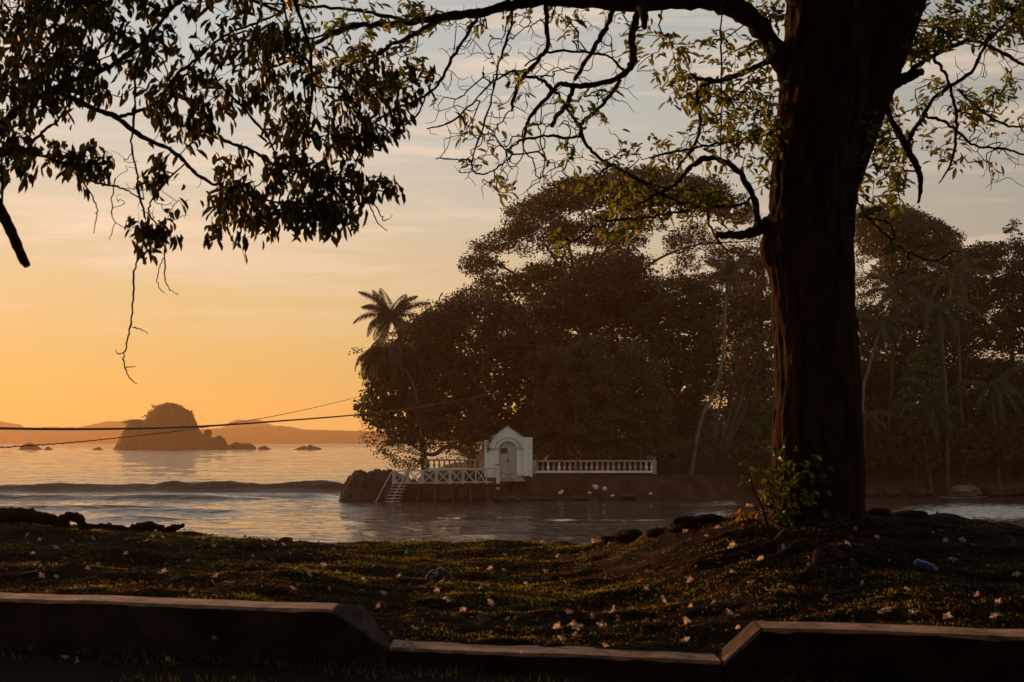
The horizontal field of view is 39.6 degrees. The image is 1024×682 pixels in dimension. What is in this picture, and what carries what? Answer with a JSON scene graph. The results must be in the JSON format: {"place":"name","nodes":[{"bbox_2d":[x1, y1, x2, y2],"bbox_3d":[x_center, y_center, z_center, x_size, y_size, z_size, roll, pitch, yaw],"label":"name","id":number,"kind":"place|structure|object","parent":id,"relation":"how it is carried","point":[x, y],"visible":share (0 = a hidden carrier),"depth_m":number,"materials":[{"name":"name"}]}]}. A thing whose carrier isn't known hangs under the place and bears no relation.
{"place":"outdoors","nodes":[
{"label":"outdoors","id":0,"kind":"place"},
{"bbox_2d":[0,421,484,443],"bbox_3d":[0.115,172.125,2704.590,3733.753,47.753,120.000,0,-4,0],"label":"shore","id":1,"kind":"structure","parent":0,"point":[280,434],"depth_m":2670.47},
{"bbox_2d":[217,419,332,430],"bbox_3d":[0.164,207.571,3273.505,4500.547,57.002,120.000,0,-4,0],"label":"hills","id":2,"kind":"structure","parent":0,"point":[257,424],"depth_m":3261.45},
{"bbox_2d":[0,379,551,429],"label":"thick cable","id":3,"kind":"object","parent":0,"point":[29,428],"visible":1,"depth_m":49.28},
{"bbox_2d":[0,647,765,681],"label":"road","id":4,"kind":"structure","parent":0,"point":[87,668],"depth_m":9.38,"materials":[{"name":"black asphalt"}]},
{"bbox_2d":[0,511,1023,681],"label":"leaf litter","id":5,"kind":"object","parent":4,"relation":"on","point":[206,583],"visible":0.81,"depth_m":12.39,"materials":[{"name":"brown plant"}]},
{"bbox_2d":[389,640,720,680],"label":"kerb","id":6,"kind":"structure","parent":4,"relation":"on","point":[641,663],"depth_m":9.38,"materials":[{"name":"concrete"}]},
{"bbox_2d":[400,638,413,650],"bbox_3d":[-0.700,2.034,9.531,0.101,0.069,0.073,11,6,-2],"label":"fallen blossom","id":7,"kind":"object","parent":6,"relation":"on","point":[406,644],"visible":1,"depth_m":9.54,"materials":[{"name":"white plant"}]},
{"bbox_2d":[0,511,1023,681],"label":"ground","id":8,"kind":"structure","parent":0,"point":[14,572],"depth_m":12.15,"materials":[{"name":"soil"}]},
{"bbox_2d":[0,507,70,527],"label":"rock","id":9,"kind":"object","parent":8,"relation":"on","point":[32,515],"visible":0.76,"depth_m":17.03,"materials":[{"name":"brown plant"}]},
{"bbox_2d":[54,512,89,530],"bbox_3d":[-5.227,2.167,16.888,0.425,0.280,0.136,0,-4,0],"label":"arched root","id":10,"kind":"object","parent":8,"relation":"on","point":[77,518],"visible":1,"depth_m":16.85,"materials":[{"name":"brown plant"}]},
{"bbox_2d":[87,522,129,530],"bbox_3d":[-4.976,2.278,17.382,0.595,0.124,0.112,0,-4,0],"label":"rock","id":11,"kind":"object","parent":8,"relation":"on","point":[101,526],"visible":0.76,"depth_m":17.35,"materials":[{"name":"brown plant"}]},
{"bbox_2d":[129,521,184,532],"bbox_3d":[-4.364,2.289,17.486,0.689,0.151,0.131,0,-4,0],"label":"driftwood log","id":12,"kind":"object","parent":8,"relation":"on","point":[150,526],"visible":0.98,"depth_m":17.45,"materials":[{"name":"brown wood"}]},
{"bbox_2d":[0,592,391,665],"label":"kerb block","id":13,"kind":"structure","parent":8,"relation":"on","point":[317,633],"depth_m":10.07,"materials":[{"name":"concrete"}]},
{"bbox_2d":[0,0,437,383],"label":"overhanging tree","id":14,"kind":"object","parent":8,"relation":"on","point":[328,212],"visible":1,"depth_m":10.61,"materials":[{"name":"green plant"}]},
{"bbox_2d":[211,580,238,585],"bbox_3d":[-2.448,2.070,12.106,0.030,0.094,0.807,2,-5,-27],"label":"fallen stick","id":15,"kind":"object","parent":8,"relation":"on","point":[212,581],"visible":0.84,"depth_m":12.09,"materials":[{"name":"brown wood"}]},
{"bbox_2d":[279,537,292,540],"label":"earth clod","id":16,"kind":"object","parent":8,"relation":"on","point":[285,538],"visible":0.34,"depth_m":17.69,"materials":[{"name":"soil"}]},
{"bbox_2d":[425,567,453,580],"bbox_3d":[-0.687,2.217,13.445,0.281,0.154,0.180,0,-4,0],"label":"plastic bag","id":17,"kind":"object","parent":8,"relation":"on","point":[439,573],"visible":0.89,"depth_m":13.40,"materials":[{"name":"grey plastic"}]},
{"bbox_2d":[443,596,452,602],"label":"fallen blossom","id":18,"kind":"object","parent":8,"relation":"on","point":[448,599],"visible":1,"depth_m":11.89,"materials":[{"name":"white plant"}]},
{"bbox_2d":[459,606,467,611],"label":"fallen blossom","id":19,"kind":"object","parent":8,"relation":"on","point":[463,608],"visible":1,"depth_m":11.23,"materials":[{"name":"white plant"}]},
{"bbox_2d":[487,598,495,605],"bbox_3d":[-0.170,2.184,11.885,0.076,0.071,0.074,0,-4,3],"label":"fallen blossom","id":20,"kind":"object","parent":8,"relation":"on","point":[491,602],"visible":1,"depth_m":11.88,"materials":[{"name":"white plant"}]},
{"bbox_2d":[552,622,560,628],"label":"fallen blossom","id":21,"kind":"object","parent":8,"relation":"on","point":[556,625],"visible":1,"depth_m":10.31,"materials":[{"name":"white plant"}]},
{"bbox_2d":[564,608,572,613],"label":"fallen blossom","id":22,"kind":"object","parent":8,"relation":"on","point":[568,610],"visible":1,"depth_m":10.97,"materials":[{"name":"white plant"}]},
{"bbox_2d":[569,620,579,629],"bbox_3d":[0.461,2.059,10.314,0.075,0.070,0.106,11,-7,-31],"label":"fallen blossom","id":23,"kind":"object","parent":8,"relation":"on","point":[574,624],"visible":1,"depth_m":10.30,"materials":[{"name":"white plant"}]},
{"bbox_2d":[597,620,606,627],"bbox_3d":[0.653,2.058,10.339,0.076,0.056,0.073,-3,-5,38],"label":"fallen blossom","id":24,"kind":"object","parent":8,"relation":"on","point":[601,624],"visible":1,"depth_m":10.34,"materials":[{"name":"white plant"}]},
{"bbox_2d":[600,535,614,543],"bbox_3d":[1.171,2.348,16.716,0.252,0.127,0.233,2,-4,-24],"label":"boulder","id":25,"kind":"object","parent":8,"relation":"on","point":[605,539],"visible":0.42,"depth_m":16.63,"materials":[{"name":"stone"}]},
{"bbox_2d":[231,0,1023,597],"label":"tree","id":26,"kind":"object","parent":8,"relation":"on","point":[837,66],"visible":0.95,"depth_m":13.75,"materials":[{"name":"brown plant"}]},
{"bbox_2d":[614,529,643,543],"bbox_3d":[1.336,2.215,16.017,0.374,0.197,0.360,0,-4,0],"label":"earth clod","id":27,"kind":"object","parent":8,"relation":"on","point":[626,536],"visible":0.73,"depth_m":15.88,"materials":[{"name":"soil"}]},
{"bbox_2d":[641,622,670,627],"bbox_3d":[1.040,2.045,10.265,0.266,0.038,0.034,2,-5,-31],"label":"fallen stick","id":28,"kind":"object","parent":8,"relation":"on","point":[644,625],"visible":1,"depth_m":10.25,"materials":[{"name":"brown wood"}]},
{"bbox_2d":[645,527,668,537],"bbox_3d":[1.552,2.030,15.046,0.289,0.120,0.286,0,-4,0],"label":"boulder","id":29,"kind":"object","parent":8,"relation":"on","point":[654,532],"visible":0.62,"depth_m":14.97,"materials":[{"name":"stone"}]},
{"bbox_2d":[670,516,702,533],"bbox_3d":[1.812,1.891,14.565,0.394,0.200,0.389,0,-4,0],"label":"boulder","id":30,"kind":"object","parent":8,"relation":"on","point":[678,524],"visible":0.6,"depth_m":14.47,"materials":[{"name":"stone"}]},
{"bbox_2d":[682,616,690,623],"bbox_3d":[1.275,2.032,10.389,0.058,0.055,0.080,-14,7,15],"label":"fallen blossom","id":31,"kind":"object","parent":8,"relation":"on","point":[686,620],"visible":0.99,"depth_m":10.39,"materials":[{"name":"white plant"}]},
{"bbox_2d":[685,575,693,581],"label":"fallen blossom","id":32,"kind":"object","parent":8,"relation":"on","point":[689,578],"visible":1,"depth_m":11.97,"materials":[{"name":"white plant"}]},
{"bbox_2d":[696,514,724,523],"bbox_3d":[2.023,1.839,14.557,0.330,0.142,0.326,-3,-5,32],"label":"boulder","id":33,"kind":"object","parent":8,"relation":"on","point":[708,518],"visible":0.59,"depth_m":14.43,"materials":[{"name":"stone"}]},
{"bbox_2d":[728,540,736,547],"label":"fallen blossom","id":34,"kind":"object","parent":8,"relation":"on","point":[732,544],"visible":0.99,"depth_m":12.74,"materials":[{"name":"white plant"}]},
{"bbox_2d":[732,492,768,528],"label":"basal shoots","id":35,"kind":"object","parent":8,"relation":"on","point":[757,515],"visible":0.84,"depth_m":13.58,"materials":[{"name":"green plant"}]},
{"bbox_2d":[737,461,768,527],"bbox_3d":[2.245,1.441,13.331,0.308,0.630,0.157,1,-4,-18],"label":"seedling","id":36,"kind":"object","parent":8,"relation":"on","point":[750,468],"visible":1,"depth_m":13.33,"materials":[{"name":"green plant"}]},
{"bbox_2d":[764,586,799,595],"bbox_3d":[2.072,1.921,10.943,0.050,0.031,0.478,2,-4,-24],"label":"fallen stick","id":37,"kind":"object","parent":8,"relation":"on","point":[765,587],"visible":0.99,"depth_m":10.97,"materials":[{"name":"brown wood"}]},
{"bbox_2d":[757,445,834,526],"bbox_3d":[2.674,1.422,13.452,0.688,0.888,0.538,0,-4,0],"label":"shrub","id":38,"kind":"object","parent":8,"relation":"on","point":[785,513],"visible":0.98,"depth_m":13.41,"materials":[{"name":"green plant"}]},
{"bbox_2d":[715,621,1023,681],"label":"kerb block","id":39,"kind":"structure","parent":8,"relation":"on","point":[770,651],"depth_m":8.87,"materials":[{"name":"concrete"}]},
{"bbox_2d":[866,507,890,515],"bbox_3d":[3.733,1.777,14.560,0.288,0.149,0.262,0,-4,0],"label":"boulder","id":40,"kind":"object","parent":8,"relation":"on","point":[879,511],"visible":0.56,"depth_m":14.47,"materials":[{"name":"stone"}]},
{"bbox_2d":[877,607,886,614],"bbox_3d":[2.618,1.915,10.072,0.082,0.050,0.077,-6,-8,5],"label":"fallen blossom","id":41,"kind":"object","parent":8,"relation":"on","point":[882,610],"visible":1,"depth_m":10.07,"materials":[{"name":"white plant"}]},
{"bbox_2d":[884,605,891,611],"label":"fallen blossom","id":42,"kind":"object","parent":8,"relation":"on","point":[888,608],"visible":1,"depth_m":10.11,"materials":[{"name":"white plant"}]},
{"bbox_2d":[896,510,927,517],"bbox_3d":[4.089,1.785,14.564,0.335,0.109,0.282,0,-4,0],"label":"boulder","id":43,"kind":"object","parent":8,"relation":"on","point":[914,513],"visible":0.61,"depth_m":14.47,"materials":[{"name":"stone"}]},
{"bbox_2d":[909,608,917,614],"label":"fallen blossom","id":44,"kind":"object","parent":8,"relation":"on","point":[913,611],"visible":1,"depth_m":9.93,"materials":[{"name":"white plant"}]},
{"bbox_2d":[913,559,937,570],"bbox_3d":[3.356,1.820,11.535,0.194,0.100,0.072,-2,-4,24],"label":"plastic bottle","id":45,"kind":"object","parent":8,"relation":"on","point":[923,565],"visible":1,"depth_m":11.51,"materials":[{"name":"blue plastic"}]},
{"bbox_2d":[942,611,953,619],"bbox_3d":[2.983,1.877,9.749,0.079,0.055,0.057,-14,-1,6],"label":"fallen blossom","id":46,"kind":"object","parent":8,"relation":"on","point":[947,615],"visible":1,"depth_m":9.74,"materials":[{"name":"white plant"}]},
{"bbox_2d":[990,612,1000,618],"bbox_3d":[3.262,1.850,9.607,0.071,0.052,0.077,3,-5,-33],"label":"fallen blossom","id":47,"kind":"object","parent":8,"relation":"on","point":[995,614],"visible":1,"depth_m":9.60,"materials":[{"name":"white plant"}]},
{"bbox_2d":[994,598,1003,603],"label":"fallen blossom","id":48,"kind":"object","parent":8,"relation":"on","point":[998,601],"visible":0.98,"depth_m":10.16,"materials":[{"name":"white plant"}]},
{"bbox_2d":[1012,571,1020,576],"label":"fallen blossom","id":49,"kind":"object","parent":8,"relation":"on","point":[1017,573],"visible":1,"depth_m":11.27,"materials":[{"name":"white plant"}]},
{"bbox_2d":[0,444,1023,544],"bbox_3d":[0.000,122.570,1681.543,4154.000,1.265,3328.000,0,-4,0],"label":"sea","id":50,"kind":"structure","parent":0,"point":[278,491],"depth_m":103.16,"materials":[{"name":"liquid"}]},
{"bbox_2d":[19,443,42,449],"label":"bay rock","id":51,"kind":"object","parent":50,"relation":"in","point":[37,447],"visible":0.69,"depth_m":746.58,"materials":[{"name":"brown stone"}]},
{"bbox_2d":[113,402,214,449],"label":"rock island","id":52,"kind":"object","parent":50,"relation":"in","point":[167,414],"visible":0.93,"depth_m":747.53,"materials":[{"name":"brown stone"}]},
{"bbox_2d":[204,429,211,435],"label":"bay rock","id":53,"kind":"object","parent":52,"relation":"on","point":[207,432],"visible":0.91,"depth_m":760.84,"materials":[{"name":"brown stone"}]},
{"bbox_2d":[211,435,226,449],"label":"bay rock","id":54,"kind":"object","parent":50,"relation":"in","point":[219,442],"visible":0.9,"depth_m":746.56,"materials":[{"name":"brown stone"}]},
{"bbox_2d":[224,442,256,449],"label":"bay rock","id":55,"kind":"object","parent":50,"relation":"in","point":[240,446],"visible":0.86,"depth_m":746.45,"materials":[{"name":"brown stone"}]},
{"bbox_2d":[257,446,271,449],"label":"bay rock","id":56,"kind":"object","parent":50,"relation":"in","point":[263,448],"visible":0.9,"depth_m":746.49,"materials":[{"name":"brown stone"}]},
{"bbox_2d":[294,445,321,449],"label":"bay rock","id":57,"kind":"object","parent":50,"relation":"in","point":[309,447],"visible":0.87,"depth_m":746.67,"materials":[{"name":"brown stone"}]},
{"bbox_2d":[0,0,1023,430],"label":"sky","id":58,"kind":"structure","parent":0,"point":[274,334],"materials":[{"name":"orange"}]},
{"bbox_2d":[417,408,1023,500],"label":"island ground","id":59,"kind":"structure","parent":0,"point":[670,482],"depth_m":110.36,"materials":[{"name":"brown stone"}]},
{"bbox_2d":[338,468,429,500],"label":"rock outcrop","id":60,"kind":"object","parent":59,"relation":"on","point":[360,485],"visible":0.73,"depth_m":106.57,"materials":[{"name":"brown stone"}]},
{"bbox_2d":[354,339,424,474],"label":"coconut palm","id":61,"kind":"object","parent":59,"relation":"on","point":[373,354],"visible":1,"depth_m":109.94,"materials":[{"name":"green plant"}]},
{"bbox_2d":[353,289,430,472],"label":"coconut palm","id":62,"kind":"object","parent":59,"relation":"on","point":[383,319],"visible":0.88,"depth_m":115.81,"materials":[{"name":"green plant"}]},
{"bbox_2d":[348,298,483,474],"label":"tree","id":63,"kind":"object","parent":59,"relation":"on","point":[381,399],"visible":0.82,"depth_m":112.08,"materials":[{"name":"green plant"}]},
{"bbox_2d":[0,391,376,447],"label":"thin cable","id":64,"kind":"object","parent":63,"relation":"attached to","point":[153,433],"visible":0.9,"depth_m":50.42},
{"bbox_2d":[392,468,505,502],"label":"pier","id":65,"kind":"structure","parent":59,"relation":"on","point":[454,486],"depth_m":104.86,"materials":[{"name":"white wood"}]},
{"bbox_2d":[375,471,407,502],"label":"pier stair","id":66,"kind":"object","parent":65,"relation":"attached to","point":[402,495],"visible":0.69,"depth_m":104.13,"materials":[{"name":"grey concrete"}]},
{"bbox_2d":[424,459,483,470],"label":"balustrade","id":67,"kind":"object","parent":59,"relation":"on","point":[427,462],"visible":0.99,"depth_m":111.42,"materials":[{"name":"paint"}]},
{"bbox_2d":[405,285,561,472],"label":"round tree","id":68,"kind":"object","parent":59,"relation":"on","point":[489,343],"visible":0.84,"depth_m":114.23,"materials":[{"name":"green plant"}]},
{"bbox_2d":[495,464,500,488],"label":"white pillar","id":69,"kind":"structure","parent":59,"relation":"on","point":[497,473],"depth_m":106.91,"materials":[{"name":"paint"}]},
{"bbox_2d":[484,425,532,481],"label":"gatehouse","id":70,"kind":"object","parent":59,"relation":"on","point":[511,451],"visible":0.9,"depth_m":109.68,"materials":[{"name":"paint"}]},
{"bbox_2d":[486,432,493,452],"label":"wall creeper","id":71,"kind":"object","parent":70,"relation":"attached to","point":[489,441],"depth_m":109.62,"materials":[{"name":"green plant"}]},
{"bbox_2d":[499,442,507,473],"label":"door","id":72,"kind":"structure","parent":70,"relation":"in","point":[503,457],"depth_m":109.80,"materials":[{"name":"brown wood"}]},
{"bbox_2d":[508,442,516,473],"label":"door","id":73,"kind":"structure","parent":70,"relation":"in","point":[512,451],"depth_m":109.80,"materials":[{"name":"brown wood"}]},
{"bbox_2d":[508,496,520,500],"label":"boulder","id":74,"kind":"object","parent":59,"relation":"on","point":[513,498],"visible":0.77,"depth_m":107.13,"materials":[{"name":"brown stone"}]},
{"bbox_2d":[528,496,555,500],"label":"boulder","id":75,"kind":"object","parent":59,"relation":"on","point":[540,498],"visible":0.88,"depth_m":106.77,"materials":[{"name":"brown stone"}]},
{"bbox_2d":[569,495,588,500],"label":"boulder","id":76,"kind":"object","parent":59,"relation":"on","point":[580,498],"visible":1,"depth_m":107.34,"materials":[{"name":"brown stone"}]},
{"bbox_2d":[516,248,665,455],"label":"broad tree","id":77,"kind":"object","parent":59,"relation":"on","point":[626,293],"visible":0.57,"depth_m":118.53,"materials":[{"name":"green plant"}]},
{"bbox_2d":[533,460,656,473],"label":"balustrade","id":78,"kind":"object","parent":59,"relation":"on","point":[653,466],"visible":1,"depth_m":109.59,"materials":[{"name":"paint"}]},
{"bbox_2d":[522,332,676,470],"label":"seaside bush","id":79,"kind":"object","parent":59,"relation":"on","point":[578,426],"visible":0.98,"depth_m":112.91,"materials":[{"name":"green plant"}]},
{"bbox_2d":[456,163,768,336],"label":"rain tree","id":80,"kind":"object","parent":59,"relation":"on","point":[529,210],"visible":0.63,"depth_m":125.99,"materials":[{"name":"green plant"}]},
{"bbox_2d":[619,493,635,499],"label":"boulder","id":81,"kind":"object","parent":59,"relation":"on","point":[626,496],"visible":1,"depth_m":107.45,"materials":[{"name":"brown stone"}]},
{"bbox_2d":[634,273,733,459],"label":"olive tree","id":82,"kind":"object","parent":59,"relation":"on","point":[682,314],"visible":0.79,"depth_m":117.02,"materials":[{"name":"green plant"}]},
{"bbox_2d":[689,255,750,474],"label":"tall grey palm","id":83,"kind":"object","parent":59,"relation":"on","point":[726,272],"visible":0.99,"depth_m":112.53,"materials":[{"name":"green plant"}]},
{"bbox_2d":[726,411,735,455],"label":"liana","id":84,"kind":"object","parent":83,"relation":"hanging from","point":[732,432],"visible":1,"depth_m":111.16,"materials":[{"name":"plant"}]},
{"bbox_2d":[699,331,774,475],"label":"screw pine","id":85,"kind":"object","parent":59,"relation":"on","point":[727,429],"visible":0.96,"depth_m":112.91,"materials":[{"name":"green plant"}]},
{"bbox_2d":[710,277,774,462],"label":"hillside tree","id":86,"kind":"object","parent":59,"relation":"on","point":[746,306],"visible":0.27,"depth_m":121.27,"materials":[{"name":"green plant"}]},
{"bbox_2d":[723,272,761,399],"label":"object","id":87,"kind":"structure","parent":59,"relation":"on","point":[743,323],"depth_m":131.94,"materials":[{"name":"green plant"}]},
{"bbox_2d":[723,389,774,473],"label":"shore bush","id":88,"kind":"object","parent":59,"relation":"on","point":[754,429],"visible":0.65,"depth_m":113.93,"materials":[{"name":"green plant"}]},
{"bbox_2d":[740,252,766,299],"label":"coconut palm","id":89,"kind":"object","parent":59,"relation":"on","point":[754,266],"visible":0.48,"depth_m":127.41,"materials":[{"name":"green plant"}]},
{"bbox_2d":[863,409,894,491],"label":"coconut palm","id":90,"kind":"object","parent":59,"relation":"on","point":[873,418],"visible":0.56,"depth_m":116.53,"materials":[{"name":"green plant"}]},
{"bbox_2d":[864,359,903,433],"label":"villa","id":91,"kind":"object","parent":59,"relation":"on","point":[893,388],"visible":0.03,"depth_m":130.16,"materials":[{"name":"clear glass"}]},
{"bbox_2d":[856,304,918,412],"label":"coconut palm","id":92,"kind":"object","parent":59,"relation":"on","point":[888,323],"visible":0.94,"depth_m":117.50,"materials":[{"name":"green plant"}]},
{"bbox_2d":[764,460,1023,474],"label":"shore wall","id":93,"kind":"structure","parent":59,"relation":"on","point":[984,469],"depth_m":118.02,"materials":[{"name":"stone"}]},
{"bbox_2d":[862,257,928,450],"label":"coconut palm","id":94,"kind":"object","parent":59,"relation":"on","point":[897,288],"visible":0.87,"depth_m":119.13,"materials":[{"name":"green plant"}]},
{"bbox_2d":[891,343,947,473],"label":"tree","id":95,"kind":"object","parent":59,"relation":"on","point":[928,398],"visible":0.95,"depth_m":117.42,"materials":[{"name":"green plant"}]},
{"bbox_2d":[855,297,986,459],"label":"shade tree","id":96,"kind":"object","parent":59,"relation":"on","point":[877,390],"visible":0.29,"depth_m":123.36,"materials":[{"name":"green plant"}]},
{"bbox_2d":[909,487,934,496],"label":"boulder","id":97,"kind":"object","parent":59,"relation":"on","point":[920,492],"visible":1,"depth_m":115.10,"materials":[{"name":"brown stone"}]},
{"bbox_2d":[854,203,991,348],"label":"tall hill tree","id":98,"kind":"object","parent":59,"relation":"on","point":[912,226],"visible":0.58,"depth_m":131.06,"materials":[{"name":"green plant"}]},
{"bbox_2d":[898,391,968,491],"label":"coconut palm","id":99,"kind":"object","parent":59,"relation":"on","point":[936,413],"visible":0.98,"depth_m":116.59,"materials":[{"name":"green plant"}]},
{"bbox_2d":[898,292,980,495],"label":"coconut palm","id":100,"kind":"object","parent":59,"relation":"on","point":[945,306],"visible":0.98,"depth_m":116.74,"materials":[{"name":"green plant"}]},
{"bbox_2d":[863,419,1023,488],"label":"undergrowth bush","id":101,"kind":"object","parent":59,"relation":"on","point":[1011,435],"visible":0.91,"depth_m":116.59,"materials":[{"name":"green plant"}]},
{"bbox_2d":[917,258,993,474],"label":"coconut palm","id":102,"kind":"object","parent":59,"relation":"on","point":[947,276],"visible":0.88,"depth_m":118.62,"materials":[{"name":"green plant"}]},
{"bbox_2d":[947,485,981,496],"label":"boulder","id":103,"kind":"object","parent":59,"relation":"on","point":[964,491],"visible":0.98,"depth_m":115.10,"materials":[{"name":"grey stone"}]},
{"bbox_2d":[937,218,1023,450],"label":"dark hill tree","id":104,"kind":"object","parent":59,"relation":"on","point":[1008,335],"visible":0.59,"depth_m":123.97,"materials":[{"name":"green plant"}]},
{"bbox_2d":[948,364,1023,483],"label":"coconut palm","id":105,"kind":"object","parent":59,"relation":"on","point":[995,386],"visible":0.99,"depth_m":117.27,"materials":[{"name":"green plant"}]},
{"bbox_2d":[985,484,1011,496],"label":"boulder","id":106,"kind":"object","parent":59,"relation":"on","point":[999,490],"visible":0.99,"depth_m":115.14,"materials":[{"name":"brown stone"}]},
{"bbox_2d":[1007,483,1023,495],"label":"boulder","id":107,"kind":"object","parent":59,"relation":"on","point":[1017,489],"visible":0.94,"depth_m":115.24,"materials":[{"name":"brown stone"}]}
]}

